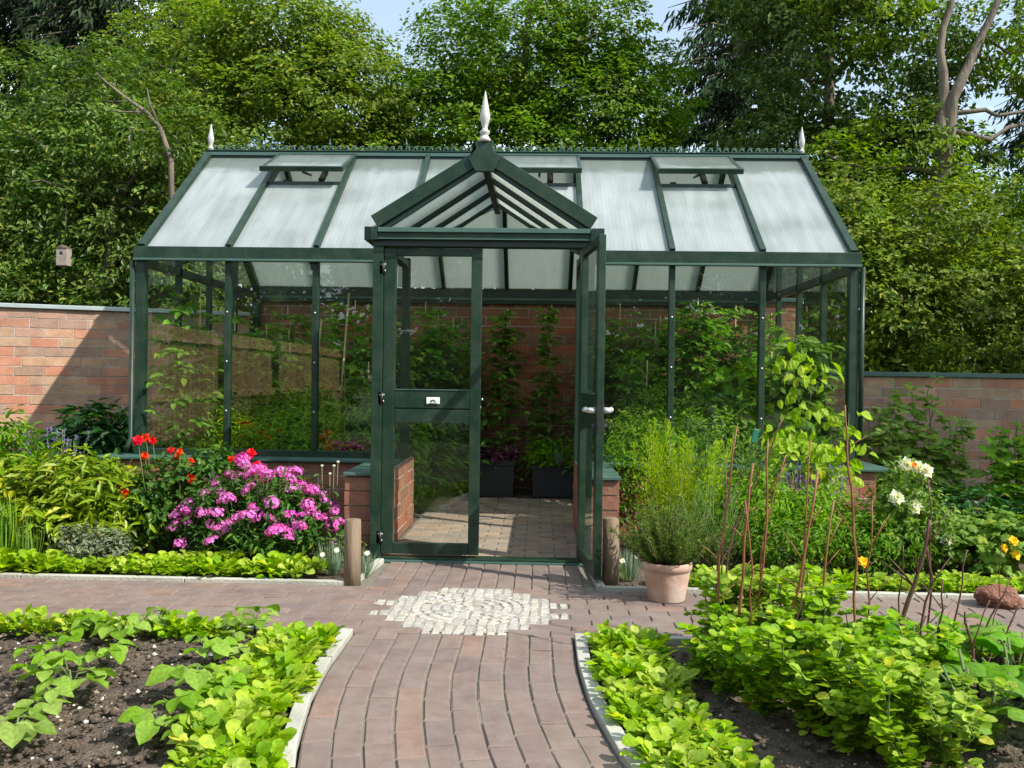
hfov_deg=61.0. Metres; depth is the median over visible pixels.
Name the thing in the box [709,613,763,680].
pea plant
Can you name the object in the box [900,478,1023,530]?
cranesbill
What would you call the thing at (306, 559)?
edging plant
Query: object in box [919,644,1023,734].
squash plant
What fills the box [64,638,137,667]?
bean plant
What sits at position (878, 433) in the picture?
hollyhock
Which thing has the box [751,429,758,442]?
plant tag
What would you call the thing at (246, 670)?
edging plant
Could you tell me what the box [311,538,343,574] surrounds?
dianthus clump
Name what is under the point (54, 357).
brick wall
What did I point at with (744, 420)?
pepper plant
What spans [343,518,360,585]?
wooden stake
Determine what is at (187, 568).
edging plant
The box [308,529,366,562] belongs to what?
herb
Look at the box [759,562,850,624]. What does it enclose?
pea plant
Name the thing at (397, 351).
tomato plant
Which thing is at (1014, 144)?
spruce tree
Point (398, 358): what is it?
tomato plant
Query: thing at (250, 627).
kerb
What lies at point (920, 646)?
pea plant
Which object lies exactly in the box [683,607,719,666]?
pea plant
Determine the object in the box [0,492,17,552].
iris clump
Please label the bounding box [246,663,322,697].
edging plant
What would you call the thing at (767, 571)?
edging plant
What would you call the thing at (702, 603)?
pea plant
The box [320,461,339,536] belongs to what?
dried flower
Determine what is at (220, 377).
tomato plant
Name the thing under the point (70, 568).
edging plant
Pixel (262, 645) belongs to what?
edging plant
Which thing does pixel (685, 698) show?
edging plant
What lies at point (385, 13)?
sky
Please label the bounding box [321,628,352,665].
kerb
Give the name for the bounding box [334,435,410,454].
coleus plant
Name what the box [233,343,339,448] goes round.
tomato plant
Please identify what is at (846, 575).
edging plant
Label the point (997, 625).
squash plant
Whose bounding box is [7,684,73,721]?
bean plant
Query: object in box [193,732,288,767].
edging plant
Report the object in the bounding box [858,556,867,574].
poppy
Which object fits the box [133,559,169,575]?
edging plant
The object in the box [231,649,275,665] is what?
edging plant
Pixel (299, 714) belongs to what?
kerb
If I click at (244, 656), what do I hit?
edging plant
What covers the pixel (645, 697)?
edging plant
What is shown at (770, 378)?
cucumber plant
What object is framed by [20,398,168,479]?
hellebore clump
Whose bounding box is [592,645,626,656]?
edging plant
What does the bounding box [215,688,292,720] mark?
edging plant
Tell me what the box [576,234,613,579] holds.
door
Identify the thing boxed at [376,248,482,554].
door
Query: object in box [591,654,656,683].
edging plant
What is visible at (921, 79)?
sycamore tree
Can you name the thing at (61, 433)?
lavender plant
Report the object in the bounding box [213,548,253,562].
edging plant
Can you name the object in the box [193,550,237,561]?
edging plant
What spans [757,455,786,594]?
garden stick
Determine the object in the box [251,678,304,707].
edging plant
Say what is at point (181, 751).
edging plant
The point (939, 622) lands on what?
garden stick
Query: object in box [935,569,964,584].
edging plant
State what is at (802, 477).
lavender plant
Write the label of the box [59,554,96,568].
edging plant
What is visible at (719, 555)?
garden stick
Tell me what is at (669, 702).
edging plant
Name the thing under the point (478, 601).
granite medallion
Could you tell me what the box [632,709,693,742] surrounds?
edging plant
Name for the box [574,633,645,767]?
kerb
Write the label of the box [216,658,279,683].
edging plant
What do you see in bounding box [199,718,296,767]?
edging plant
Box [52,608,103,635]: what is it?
edging plant
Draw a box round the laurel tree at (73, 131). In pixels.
[0,30,259,323]
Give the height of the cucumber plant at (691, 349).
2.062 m
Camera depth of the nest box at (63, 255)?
11.02 m
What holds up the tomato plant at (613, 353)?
on the garden soil at (423, 504)
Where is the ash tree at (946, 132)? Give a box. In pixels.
[788,0,1023,349]
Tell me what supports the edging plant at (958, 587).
on the garden soil at (639, 580)
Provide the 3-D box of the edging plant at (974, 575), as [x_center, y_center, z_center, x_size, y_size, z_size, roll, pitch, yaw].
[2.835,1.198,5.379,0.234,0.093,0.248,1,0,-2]
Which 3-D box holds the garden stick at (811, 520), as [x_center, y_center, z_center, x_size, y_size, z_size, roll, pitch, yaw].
[1.181,0.809,3.622,0.190,0.908,0.067,1,0,-9]
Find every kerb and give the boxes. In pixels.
[0,572,344,585]
[5,620,341,633]
[282,657,330,767]
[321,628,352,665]
[361,558,383,580]
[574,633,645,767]
[586,635,990,652]
[589,573,604,591]
[603,586,1023,600]
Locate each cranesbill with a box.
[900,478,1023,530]
[913,504,1023,566]
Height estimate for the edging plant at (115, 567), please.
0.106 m
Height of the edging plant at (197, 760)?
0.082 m
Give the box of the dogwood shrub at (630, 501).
[603,421,702,545]
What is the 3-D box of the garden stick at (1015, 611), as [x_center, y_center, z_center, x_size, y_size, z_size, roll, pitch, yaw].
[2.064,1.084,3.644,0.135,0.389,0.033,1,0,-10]
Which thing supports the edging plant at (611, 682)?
on the garden soil at (776, 737)
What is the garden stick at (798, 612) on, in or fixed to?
on the garden soil at (776, 737)
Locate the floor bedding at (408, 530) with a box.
[398,497,572,556]
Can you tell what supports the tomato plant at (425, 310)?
on the garden soil at (423, 504)
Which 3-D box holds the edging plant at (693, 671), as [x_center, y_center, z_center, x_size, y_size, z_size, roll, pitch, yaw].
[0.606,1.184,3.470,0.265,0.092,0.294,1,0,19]
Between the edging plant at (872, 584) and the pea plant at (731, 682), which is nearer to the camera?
the pea plant at (731, 682)
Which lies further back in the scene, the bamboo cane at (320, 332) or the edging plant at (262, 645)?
the bamboo cane at (320, 332)
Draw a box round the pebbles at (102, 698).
[0,631,250,767]
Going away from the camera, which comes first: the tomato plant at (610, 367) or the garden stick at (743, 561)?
the garden stick at (743, 561)
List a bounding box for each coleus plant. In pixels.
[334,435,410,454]
[480,443,520,463]
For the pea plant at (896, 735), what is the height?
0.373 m
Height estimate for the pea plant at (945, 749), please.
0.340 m
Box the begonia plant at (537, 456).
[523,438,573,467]
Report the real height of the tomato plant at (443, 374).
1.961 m
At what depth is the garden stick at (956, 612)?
3.79 m
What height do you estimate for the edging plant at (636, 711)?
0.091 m
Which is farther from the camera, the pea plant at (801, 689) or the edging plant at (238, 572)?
the edging plant at (238, 572)
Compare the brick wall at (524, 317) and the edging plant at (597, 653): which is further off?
the brick wall at (524, 317)
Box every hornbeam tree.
[87,0,445,321]
[369,0,712,290]
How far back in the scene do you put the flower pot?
4.84 m
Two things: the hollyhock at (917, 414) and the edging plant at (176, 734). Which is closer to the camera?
the edging plant at (176, 734)
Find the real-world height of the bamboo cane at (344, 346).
2.001 m
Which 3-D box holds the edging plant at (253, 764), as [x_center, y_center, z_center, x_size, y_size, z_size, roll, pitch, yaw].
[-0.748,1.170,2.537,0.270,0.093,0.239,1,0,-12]
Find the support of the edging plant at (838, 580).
on the garden soil at (639, 580)
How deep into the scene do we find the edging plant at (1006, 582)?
5.16 m
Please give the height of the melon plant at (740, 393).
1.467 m
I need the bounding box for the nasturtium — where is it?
[934,505,1023,576]
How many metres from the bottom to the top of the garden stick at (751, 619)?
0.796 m
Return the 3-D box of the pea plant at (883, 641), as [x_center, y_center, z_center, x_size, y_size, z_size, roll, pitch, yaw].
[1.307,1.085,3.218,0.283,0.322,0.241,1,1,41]
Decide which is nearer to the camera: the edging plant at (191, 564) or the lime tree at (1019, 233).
the edging plant at (191, 564)
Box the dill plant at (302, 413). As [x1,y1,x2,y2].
[245,380,366,449]
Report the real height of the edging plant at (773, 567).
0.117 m
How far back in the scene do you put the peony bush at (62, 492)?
5.93 m
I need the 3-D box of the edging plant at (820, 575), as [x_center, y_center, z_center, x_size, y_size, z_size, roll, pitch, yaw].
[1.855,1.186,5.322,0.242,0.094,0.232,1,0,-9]
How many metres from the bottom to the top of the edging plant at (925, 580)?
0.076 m
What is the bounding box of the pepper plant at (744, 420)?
[679,373,768,455]
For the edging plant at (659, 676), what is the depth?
3.40 m
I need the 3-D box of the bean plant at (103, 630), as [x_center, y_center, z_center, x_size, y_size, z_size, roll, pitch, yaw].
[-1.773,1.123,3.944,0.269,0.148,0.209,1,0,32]
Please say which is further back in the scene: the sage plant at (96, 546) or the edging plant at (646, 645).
the sage plant at (96, 546)
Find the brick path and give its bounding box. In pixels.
[0,562,1023,767]
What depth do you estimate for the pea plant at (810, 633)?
3.12 m
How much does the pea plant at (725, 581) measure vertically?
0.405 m
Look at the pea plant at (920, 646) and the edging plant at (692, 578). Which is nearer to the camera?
the pea plant at (920, 646)
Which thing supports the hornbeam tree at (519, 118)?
on the ground
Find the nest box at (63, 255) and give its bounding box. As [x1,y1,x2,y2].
[56,208,71,266]
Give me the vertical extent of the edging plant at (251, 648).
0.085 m
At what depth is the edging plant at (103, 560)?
5.43 m
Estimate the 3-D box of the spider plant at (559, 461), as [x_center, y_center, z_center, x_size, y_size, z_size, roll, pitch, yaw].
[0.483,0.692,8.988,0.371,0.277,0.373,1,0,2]
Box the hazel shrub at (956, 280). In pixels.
[784,166,1023,378]
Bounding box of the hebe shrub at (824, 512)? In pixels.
[714,464,900,567]
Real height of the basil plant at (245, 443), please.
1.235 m
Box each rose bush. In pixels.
[118,433,264,552]
[851,455,973,572]
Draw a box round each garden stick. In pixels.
[699,426,740,640]
[699,540,732,599]
[702,415,784,615]
[721,470,726,573]
[728,500,753,625]
[729,463,754,622]
[744,439,787,621]
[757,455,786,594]
[778,470,821,611]
[779,560,781,605]
[794,440,811,617]
[795,583,809,621]
[806,500,843,613]
[836,405,864,622]
[866,500,889,615]
[880,520,940,626]
[898,545,903,621]
[902,530,952,635]
[913,480,953,640]
[919,580,966,641]
[953,550,968,651]
[955,600,990,661]
[964,612,998,698]
[976,582,1009,660]
[980,540,1001,662]
[997,597,1020,663]
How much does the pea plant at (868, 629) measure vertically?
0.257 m
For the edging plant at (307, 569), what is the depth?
5.28 m
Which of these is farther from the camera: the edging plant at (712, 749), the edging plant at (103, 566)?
the edging plant at (103, 566)
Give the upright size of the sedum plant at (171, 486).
0.671 m
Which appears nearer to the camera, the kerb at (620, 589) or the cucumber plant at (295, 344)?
the kerb at (620, 589)
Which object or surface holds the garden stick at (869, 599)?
on the garden soil at (776, 737)
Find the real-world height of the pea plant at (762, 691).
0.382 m
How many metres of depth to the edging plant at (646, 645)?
3.82 m
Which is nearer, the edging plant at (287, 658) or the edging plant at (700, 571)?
the edging plant at (287, 658)
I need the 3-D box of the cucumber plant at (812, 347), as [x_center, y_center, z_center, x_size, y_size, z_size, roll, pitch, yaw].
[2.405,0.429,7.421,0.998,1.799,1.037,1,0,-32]
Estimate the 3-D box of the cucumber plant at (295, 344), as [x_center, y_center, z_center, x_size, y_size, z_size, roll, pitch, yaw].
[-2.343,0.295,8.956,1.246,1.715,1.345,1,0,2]
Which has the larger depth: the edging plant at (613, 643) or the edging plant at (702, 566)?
the edging plant at (702, 566)
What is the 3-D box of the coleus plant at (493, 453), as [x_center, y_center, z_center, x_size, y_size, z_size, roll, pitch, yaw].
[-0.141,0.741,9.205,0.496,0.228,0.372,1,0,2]
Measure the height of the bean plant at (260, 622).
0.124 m
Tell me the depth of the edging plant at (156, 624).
4.13 m
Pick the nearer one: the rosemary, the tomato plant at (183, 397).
the rosemary
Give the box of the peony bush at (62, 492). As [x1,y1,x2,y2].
[0,440,164,553]
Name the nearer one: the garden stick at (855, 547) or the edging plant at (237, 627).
the garden stick at (855, 547)
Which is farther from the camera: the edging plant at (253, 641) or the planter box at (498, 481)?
the planter box at (498, 481)
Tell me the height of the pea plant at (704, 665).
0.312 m
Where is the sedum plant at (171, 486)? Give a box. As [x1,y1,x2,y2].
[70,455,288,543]
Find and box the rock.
[973,584,1023,609]
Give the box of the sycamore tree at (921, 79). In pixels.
[680,0,1023,370]
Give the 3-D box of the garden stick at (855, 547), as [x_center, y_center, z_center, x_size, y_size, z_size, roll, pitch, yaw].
[1.416,0.681,3.659,0.125,1.185,0.028,1,0,-2]
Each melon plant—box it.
[396,371,459,505]
[695,357,838,458]
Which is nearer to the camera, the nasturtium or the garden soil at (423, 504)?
the nasturtium
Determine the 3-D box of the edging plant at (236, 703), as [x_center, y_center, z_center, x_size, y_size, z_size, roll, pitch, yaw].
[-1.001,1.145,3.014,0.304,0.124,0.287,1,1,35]
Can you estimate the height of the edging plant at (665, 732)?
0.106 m
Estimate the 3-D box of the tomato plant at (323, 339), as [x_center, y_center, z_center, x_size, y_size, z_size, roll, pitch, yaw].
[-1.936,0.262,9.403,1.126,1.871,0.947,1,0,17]
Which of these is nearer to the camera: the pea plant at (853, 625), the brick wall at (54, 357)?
the pea plant at (853, 625)
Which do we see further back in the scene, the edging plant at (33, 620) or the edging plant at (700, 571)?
the edging plant at (700, 571)
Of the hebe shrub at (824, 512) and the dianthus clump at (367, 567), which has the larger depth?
the hebe shrub at (824, 512)
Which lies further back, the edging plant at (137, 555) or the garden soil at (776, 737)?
the edging plant at (137, 555)
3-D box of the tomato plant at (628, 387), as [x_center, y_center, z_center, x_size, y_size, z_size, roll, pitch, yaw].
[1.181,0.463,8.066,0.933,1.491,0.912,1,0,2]
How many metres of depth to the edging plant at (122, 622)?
4.12 m
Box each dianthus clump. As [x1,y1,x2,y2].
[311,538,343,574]
[361,549,379,577]
[619,546,641,580]
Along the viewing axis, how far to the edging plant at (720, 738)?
2.88 m
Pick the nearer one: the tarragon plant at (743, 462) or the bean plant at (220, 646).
the bean plant at (220, 646)
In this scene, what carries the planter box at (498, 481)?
on the garden soil at (423, 504)
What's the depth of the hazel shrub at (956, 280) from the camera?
10.26 m
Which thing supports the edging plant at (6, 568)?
on the garden soil at (322, 574)
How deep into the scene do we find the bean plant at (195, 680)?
3.27 m
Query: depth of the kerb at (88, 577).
5.22 m
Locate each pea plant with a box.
[675,603,742,680]
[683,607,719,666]
[693,569,757,619]
[696,618,760,698]
[698,571,772,625]
[699,563,788,617]
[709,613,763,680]
[722,619,802,720]
[729,614,787,684]
[737,576,814,626]
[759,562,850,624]
[762,622,860,735]
[766,593,842,674]
[775,578,841,614]
[784,619,870,722]
[804,622,855,655]
[808,650,896,753]
[815,652,868,730]
[837,604,889,640]
[837,628,869,670]
[841,623,864,658]
[844,633,902,701]
[848,654,929,767]
[850,622,893,651]
[876,637,943,685]
[883,609,966,684]
[884,683,939,748]
[896,667,997,767]
[941,671,1019,754]
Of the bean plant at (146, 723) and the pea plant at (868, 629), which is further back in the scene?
the pea plant at (868, 629)
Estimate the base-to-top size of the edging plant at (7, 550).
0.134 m
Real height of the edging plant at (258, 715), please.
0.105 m
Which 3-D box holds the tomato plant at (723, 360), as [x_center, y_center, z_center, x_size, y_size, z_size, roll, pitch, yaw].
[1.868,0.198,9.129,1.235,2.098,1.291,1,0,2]
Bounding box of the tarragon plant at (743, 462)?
[665,423,804,559]
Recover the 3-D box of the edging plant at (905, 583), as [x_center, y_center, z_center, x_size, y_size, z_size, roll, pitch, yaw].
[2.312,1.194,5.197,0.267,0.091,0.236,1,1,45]
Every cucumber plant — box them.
[213,318,300,446]
[243,331,343,433]
[653,298,741,453]
[733,330,845,458]
[736,352,787,383]
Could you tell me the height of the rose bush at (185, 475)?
0.827 m
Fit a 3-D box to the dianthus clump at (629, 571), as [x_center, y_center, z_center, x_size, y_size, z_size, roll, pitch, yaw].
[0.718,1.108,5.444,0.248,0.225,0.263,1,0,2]
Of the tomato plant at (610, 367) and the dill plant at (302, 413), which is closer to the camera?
the dill plant at (302, 413)
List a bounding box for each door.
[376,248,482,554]
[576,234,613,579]
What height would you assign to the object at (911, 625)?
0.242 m
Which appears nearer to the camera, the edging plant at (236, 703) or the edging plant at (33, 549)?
the edging plant at (236, 703)
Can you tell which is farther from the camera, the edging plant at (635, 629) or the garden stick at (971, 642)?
the edging plant at (635, 629)
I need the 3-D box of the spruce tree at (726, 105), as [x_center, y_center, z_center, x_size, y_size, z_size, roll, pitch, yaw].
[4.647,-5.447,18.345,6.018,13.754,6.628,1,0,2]
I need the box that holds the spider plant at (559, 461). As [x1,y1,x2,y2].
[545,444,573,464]
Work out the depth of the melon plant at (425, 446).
8.32 m
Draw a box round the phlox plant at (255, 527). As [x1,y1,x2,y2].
[167,452,346,560]
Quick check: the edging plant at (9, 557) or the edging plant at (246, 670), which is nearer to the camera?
the edging plant at (246, 670)
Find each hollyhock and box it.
[856,402,911,514]
[877,372,955,516]
[916,415,988,516]
[977,417,1023,514]
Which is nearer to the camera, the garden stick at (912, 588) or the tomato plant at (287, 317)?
the garden stick at (912, 588)
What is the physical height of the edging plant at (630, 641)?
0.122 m
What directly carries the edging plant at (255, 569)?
on the garden soil at (322, 574)
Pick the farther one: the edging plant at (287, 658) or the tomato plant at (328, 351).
the tomato plant at (328, 351)
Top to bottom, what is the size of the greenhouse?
3.796 m
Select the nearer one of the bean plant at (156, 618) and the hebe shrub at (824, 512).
the bean plant at (156, 618)
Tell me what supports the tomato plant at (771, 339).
on the garden soil at (423, 504)
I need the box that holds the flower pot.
[641,558,691,603]
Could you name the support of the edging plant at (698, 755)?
on the garden soil at (776, 737)
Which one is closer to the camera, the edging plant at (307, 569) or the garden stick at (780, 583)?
the garden stick at (780, 583)
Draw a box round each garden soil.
[0,629,323,767]
[1,534,402,579]
[405,487,572,531]
[587,642,1023,767]
[601,519,1023,594]
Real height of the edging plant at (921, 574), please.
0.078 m
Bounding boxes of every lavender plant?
[19,426,89,466]
[768,458,845,558]
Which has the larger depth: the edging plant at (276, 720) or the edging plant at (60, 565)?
the edging plant at (60, 565)
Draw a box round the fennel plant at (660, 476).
[630,416,735,560]
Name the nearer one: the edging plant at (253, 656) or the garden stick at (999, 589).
the edging plant at (253, 656)
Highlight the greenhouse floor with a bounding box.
[392,497,576,557]
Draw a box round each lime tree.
[0,104,166,306]
[238,134,686,319]
[638,149,1023,376]
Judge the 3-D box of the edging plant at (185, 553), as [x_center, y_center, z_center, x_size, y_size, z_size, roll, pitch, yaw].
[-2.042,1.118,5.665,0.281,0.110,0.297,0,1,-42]
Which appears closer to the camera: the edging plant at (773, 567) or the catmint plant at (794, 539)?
the edging plant at (773, 567)
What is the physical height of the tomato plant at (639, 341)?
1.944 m
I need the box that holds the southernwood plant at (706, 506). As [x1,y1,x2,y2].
[672,479,759,570]
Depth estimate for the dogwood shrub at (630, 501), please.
6.49 m
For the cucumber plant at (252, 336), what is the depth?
7.96 m
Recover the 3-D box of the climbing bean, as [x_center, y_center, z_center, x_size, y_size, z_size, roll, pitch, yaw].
[2.158,0.446,6.344,0.924,1.578,0.528,1,0,2]
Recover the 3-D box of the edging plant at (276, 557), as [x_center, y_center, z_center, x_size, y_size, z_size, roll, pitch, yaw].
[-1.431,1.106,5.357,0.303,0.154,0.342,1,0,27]
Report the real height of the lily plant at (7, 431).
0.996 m
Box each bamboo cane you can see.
[319,319,321,349]
[337,293,349,433]
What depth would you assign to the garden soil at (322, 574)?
5.48 m
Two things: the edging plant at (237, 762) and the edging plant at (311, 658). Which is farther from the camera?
the edging plant at (311, 658)
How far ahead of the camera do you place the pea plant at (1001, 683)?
2.92 m
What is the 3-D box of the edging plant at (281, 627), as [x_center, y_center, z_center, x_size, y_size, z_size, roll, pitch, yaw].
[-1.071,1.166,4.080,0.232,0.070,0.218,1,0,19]
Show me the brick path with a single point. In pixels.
(126, 598)
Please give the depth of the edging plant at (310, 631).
3.85 m
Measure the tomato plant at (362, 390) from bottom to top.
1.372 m
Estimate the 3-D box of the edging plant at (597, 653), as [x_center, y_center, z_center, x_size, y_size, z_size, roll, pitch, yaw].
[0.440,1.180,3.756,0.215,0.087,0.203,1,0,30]
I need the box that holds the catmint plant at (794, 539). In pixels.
[738,509,937,574]
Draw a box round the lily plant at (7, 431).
[0,404,58,477]
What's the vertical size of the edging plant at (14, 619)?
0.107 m
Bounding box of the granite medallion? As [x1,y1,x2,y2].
[368,588,567,635]
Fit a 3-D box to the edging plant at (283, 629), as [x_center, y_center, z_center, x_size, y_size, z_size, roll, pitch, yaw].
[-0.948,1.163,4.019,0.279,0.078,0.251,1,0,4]
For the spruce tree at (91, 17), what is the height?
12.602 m
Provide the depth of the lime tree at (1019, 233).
15.65 m
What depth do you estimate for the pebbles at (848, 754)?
3.05 m
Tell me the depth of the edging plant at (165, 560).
5.43 m
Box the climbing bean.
[744,337,878,552]
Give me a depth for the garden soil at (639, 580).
5.85 m
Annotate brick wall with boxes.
[0,303,249,463]
[260,298,803,488]
[805,371,1023,513]
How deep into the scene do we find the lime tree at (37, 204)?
15.23 m
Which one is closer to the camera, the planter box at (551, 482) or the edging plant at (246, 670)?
the edging plant at (246, 670)
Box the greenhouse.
[97,91,893,579]
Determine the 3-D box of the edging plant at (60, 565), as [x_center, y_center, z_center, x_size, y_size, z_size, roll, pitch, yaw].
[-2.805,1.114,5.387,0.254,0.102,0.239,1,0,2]
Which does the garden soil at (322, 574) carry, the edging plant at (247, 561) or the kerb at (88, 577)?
the edging plant at (247, 561)
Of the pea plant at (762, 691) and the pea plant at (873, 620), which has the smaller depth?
the pea plant at (762, 691)
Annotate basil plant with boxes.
[186,378,281,449]
[603,372,755,457]
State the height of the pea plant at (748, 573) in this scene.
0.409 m
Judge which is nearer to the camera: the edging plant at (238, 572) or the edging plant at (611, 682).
the edging plant at (611, 682)
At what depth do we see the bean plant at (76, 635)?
3.70 m
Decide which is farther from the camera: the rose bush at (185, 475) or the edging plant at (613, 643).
the rose bush at (185, 475)
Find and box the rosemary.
[607,494,730,565]
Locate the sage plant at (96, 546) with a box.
[47,517,141,561]
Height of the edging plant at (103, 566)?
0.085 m
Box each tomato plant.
[118,286,248,448]
[168,312,275,447]
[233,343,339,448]
[237,306,326,391]
[290,323,366,430]
[298,300,398,442]
[304,362,422,479]
[333,305,431,494]
[359,312,414,409]
[396,302,468,496]
[399,308,490,497]
[411,311,489,494]
[439,317,492,491]
[480,308,530,482]
[519,305,572,474]
[557,303,657,474]
[559,324,626,474]
[603,322,693,449]
[606,355,677,454]
[609,316,704,438]
[642,304,740,453]
[690,306,774,390]
[717,306,789,382]
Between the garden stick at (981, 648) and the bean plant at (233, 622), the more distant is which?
the bean plant at (233, 622)
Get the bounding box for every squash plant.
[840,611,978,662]
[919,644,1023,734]
[940,631,1023,700]
[959,613,1023,664]
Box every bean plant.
[0,712,57,753]
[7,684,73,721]
[8,645,76,683]
[13,651,115,701]
[34,625,89,652]
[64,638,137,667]
[71,610,105,637]
[89,612,151,640]
[117,688,205,745]
[140,606,187,631]
[145,663,225,690]
[160,704,220,740]
[183,632,237,665]
[193,669,246,698]
[208,629,251,659]
[214,612,254,636]
[233,604,279,632]
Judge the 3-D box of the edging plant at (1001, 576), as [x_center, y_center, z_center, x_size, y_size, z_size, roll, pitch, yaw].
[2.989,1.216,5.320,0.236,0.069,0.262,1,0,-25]
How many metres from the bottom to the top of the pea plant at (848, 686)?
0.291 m
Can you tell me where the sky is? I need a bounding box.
[0,0,1023,363]
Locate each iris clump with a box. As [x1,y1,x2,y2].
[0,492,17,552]
[14,516,44,553]
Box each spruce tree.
[0,0,125,196]
[0,0,224,310]
[123,0,280,352]
[636,0,868,338]
[969,0,1023,360]
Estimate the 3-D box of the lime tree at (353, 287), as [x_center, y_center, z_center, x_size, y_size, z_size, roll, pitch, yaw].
[-1.033,-2.269,19.020,10.575,6.945,3.772,1,0,2]
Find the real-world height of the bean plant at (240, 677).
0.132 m
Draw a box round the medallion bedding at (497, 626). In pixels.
[386,587,557,633]
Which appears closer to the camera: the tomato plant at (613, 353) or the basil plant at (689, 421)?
the basil plant at (689, 421)
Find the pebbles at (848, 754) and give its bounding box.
[589,642,1022,767]
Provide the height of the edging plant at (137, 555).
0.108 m
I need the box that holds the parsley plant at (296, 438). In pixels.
[234,377,414,473]
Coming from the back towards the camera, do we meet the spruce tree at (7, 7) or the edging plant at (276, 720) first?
the spruce tree at (7, 7)
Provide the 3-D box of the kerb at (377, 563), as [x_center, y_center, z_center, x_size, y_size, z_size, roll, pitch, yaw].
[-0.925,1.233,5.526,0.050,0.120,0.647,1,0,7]
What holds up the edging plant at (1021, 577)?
on the garden soil at (639, 580)
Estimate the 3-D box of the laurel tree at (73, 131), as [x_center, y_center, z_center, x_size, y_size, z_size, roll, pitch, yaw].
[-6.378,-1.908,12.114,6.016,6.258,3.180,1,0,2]
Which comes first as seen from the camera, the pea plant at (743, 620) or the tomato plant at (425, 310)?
the pea plant at (743, 620)
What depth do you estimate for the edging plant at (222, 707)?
2.88 m
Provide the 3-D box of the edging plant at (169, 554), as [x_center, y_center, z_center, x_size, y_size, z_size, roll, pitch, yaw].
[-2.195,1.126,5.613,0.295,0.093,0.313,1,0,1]
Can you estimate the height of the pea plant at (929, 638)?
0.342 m
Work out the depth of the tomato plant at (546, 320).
9.36 m
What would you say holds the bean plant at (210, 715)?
on the garden soil at (91, 745)
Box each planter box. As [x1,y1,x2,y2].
[479,459,516,496]
[531,463,573,497]
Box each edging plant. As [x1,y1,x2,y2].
[0,543,21,557]
[0,549,44,570]
[0,556,29,571]
[0,603,39,635]
[13,549,64,572]
[14,548,44,565]
[17,605,66,633]
[34,554,81,571]
[52,552,78,570]
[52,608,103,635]
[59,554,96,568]
[59,557,95,573]
[67,608,116,631]
[85,557,117,572]
[86,553,131,571]
[95,617,151,640]
[107,557,152,574]
[124,552,170,570]
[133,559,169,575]
[138,608,174,635]
[148,550,191,562]
[151,555,183,570]
[152,564,189,575]
[153,609,212,638]
[161,750,214,767]
[164,733,239,767]
[166,708,257,767]
[168,563,204,575]
[172,546,214,556]
[173,551,212,566]
[173,689,274,719]
[177,699,258,748]
[178,684,256,716]
[180,616,223,636]
[183,663,268,694]
[184,553,222,567]
[192,555,240,576]
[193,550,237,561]
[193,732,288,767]
[197,611,251,641]
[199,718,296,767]
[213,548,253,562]
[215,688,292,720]
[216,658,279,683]
[218,653,277,679]
[219,564,250,576]
[223,756,294,767]
[225,712,283,745]
[225,756,277,767]
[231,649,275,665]
[231,678,294,719]
[232,557,254,573]
[233,637,283,658]
[236,556,276,576]
[236,649,310,681]
[242,629,281,653]
[243,555,266,572]
[245,706,291,735]
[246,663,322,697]
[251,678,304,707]
[255,550,306,578]
[255,622,308,637]
[255,632,322,659]
[258,552,293,568]
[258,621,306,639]
[268,626,333,661]
[272,649,317,673]
[277,558,319,577]
[281,624,337,640]
[284,621,345,650]
[293,555,331,574]
[583,619,632,643]
[585,648,646,678]
[588,643,633,664]
[589,628,632,650]
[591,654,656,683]
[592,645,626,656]
[595,676,663,705]
[599,676,648,698]
[601,680,665,720]
[603,695,668,735]
[613,639,668,663]
[615,624,667,642]
[617,628,674,651]
[620,722,708,767]
[622,644,681,673]
[623,716,707,755]
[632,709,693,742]
[634,662,699,698]
[634,687,696,714]
[635,662,694,708]
[644,663,680,673]
[649,743,725,767]
[650,696,718,730]
[651,689,711,722]
[687,574,709,586]
[688,719,752,749]
[690,727,758,767]
[691,564,713,578]
[695,565,731,581]
[698,740,760,767]
[732,568,757,583]
[732,750,774,767]
[763,565,795,575]
[770,565,812,583]
[785,565,815,578]
[792,568,833,582]
[804,575,839,587]
[827,568,865,587]
[832,577,861,589]
[850,571,892,583]
[851,575,887,590]
[869,577,903,591]
[875,574,920,591]
[891,573,934,588]
[912,572,938,583]
[923,577,955,592]
[933,576,982,592]
[934,632,987,656]
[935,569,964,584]
[947,569,987,580]
[959,573,1006,589]
[962,629,1001,658]
[979,574,1022,587]
[980,580,1018,589]
[1003,578,1023,592]
[1006,571,1023,586]
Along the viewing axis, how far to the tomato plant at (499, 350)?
9.36 m
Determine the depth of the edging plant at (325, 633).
3.91 m

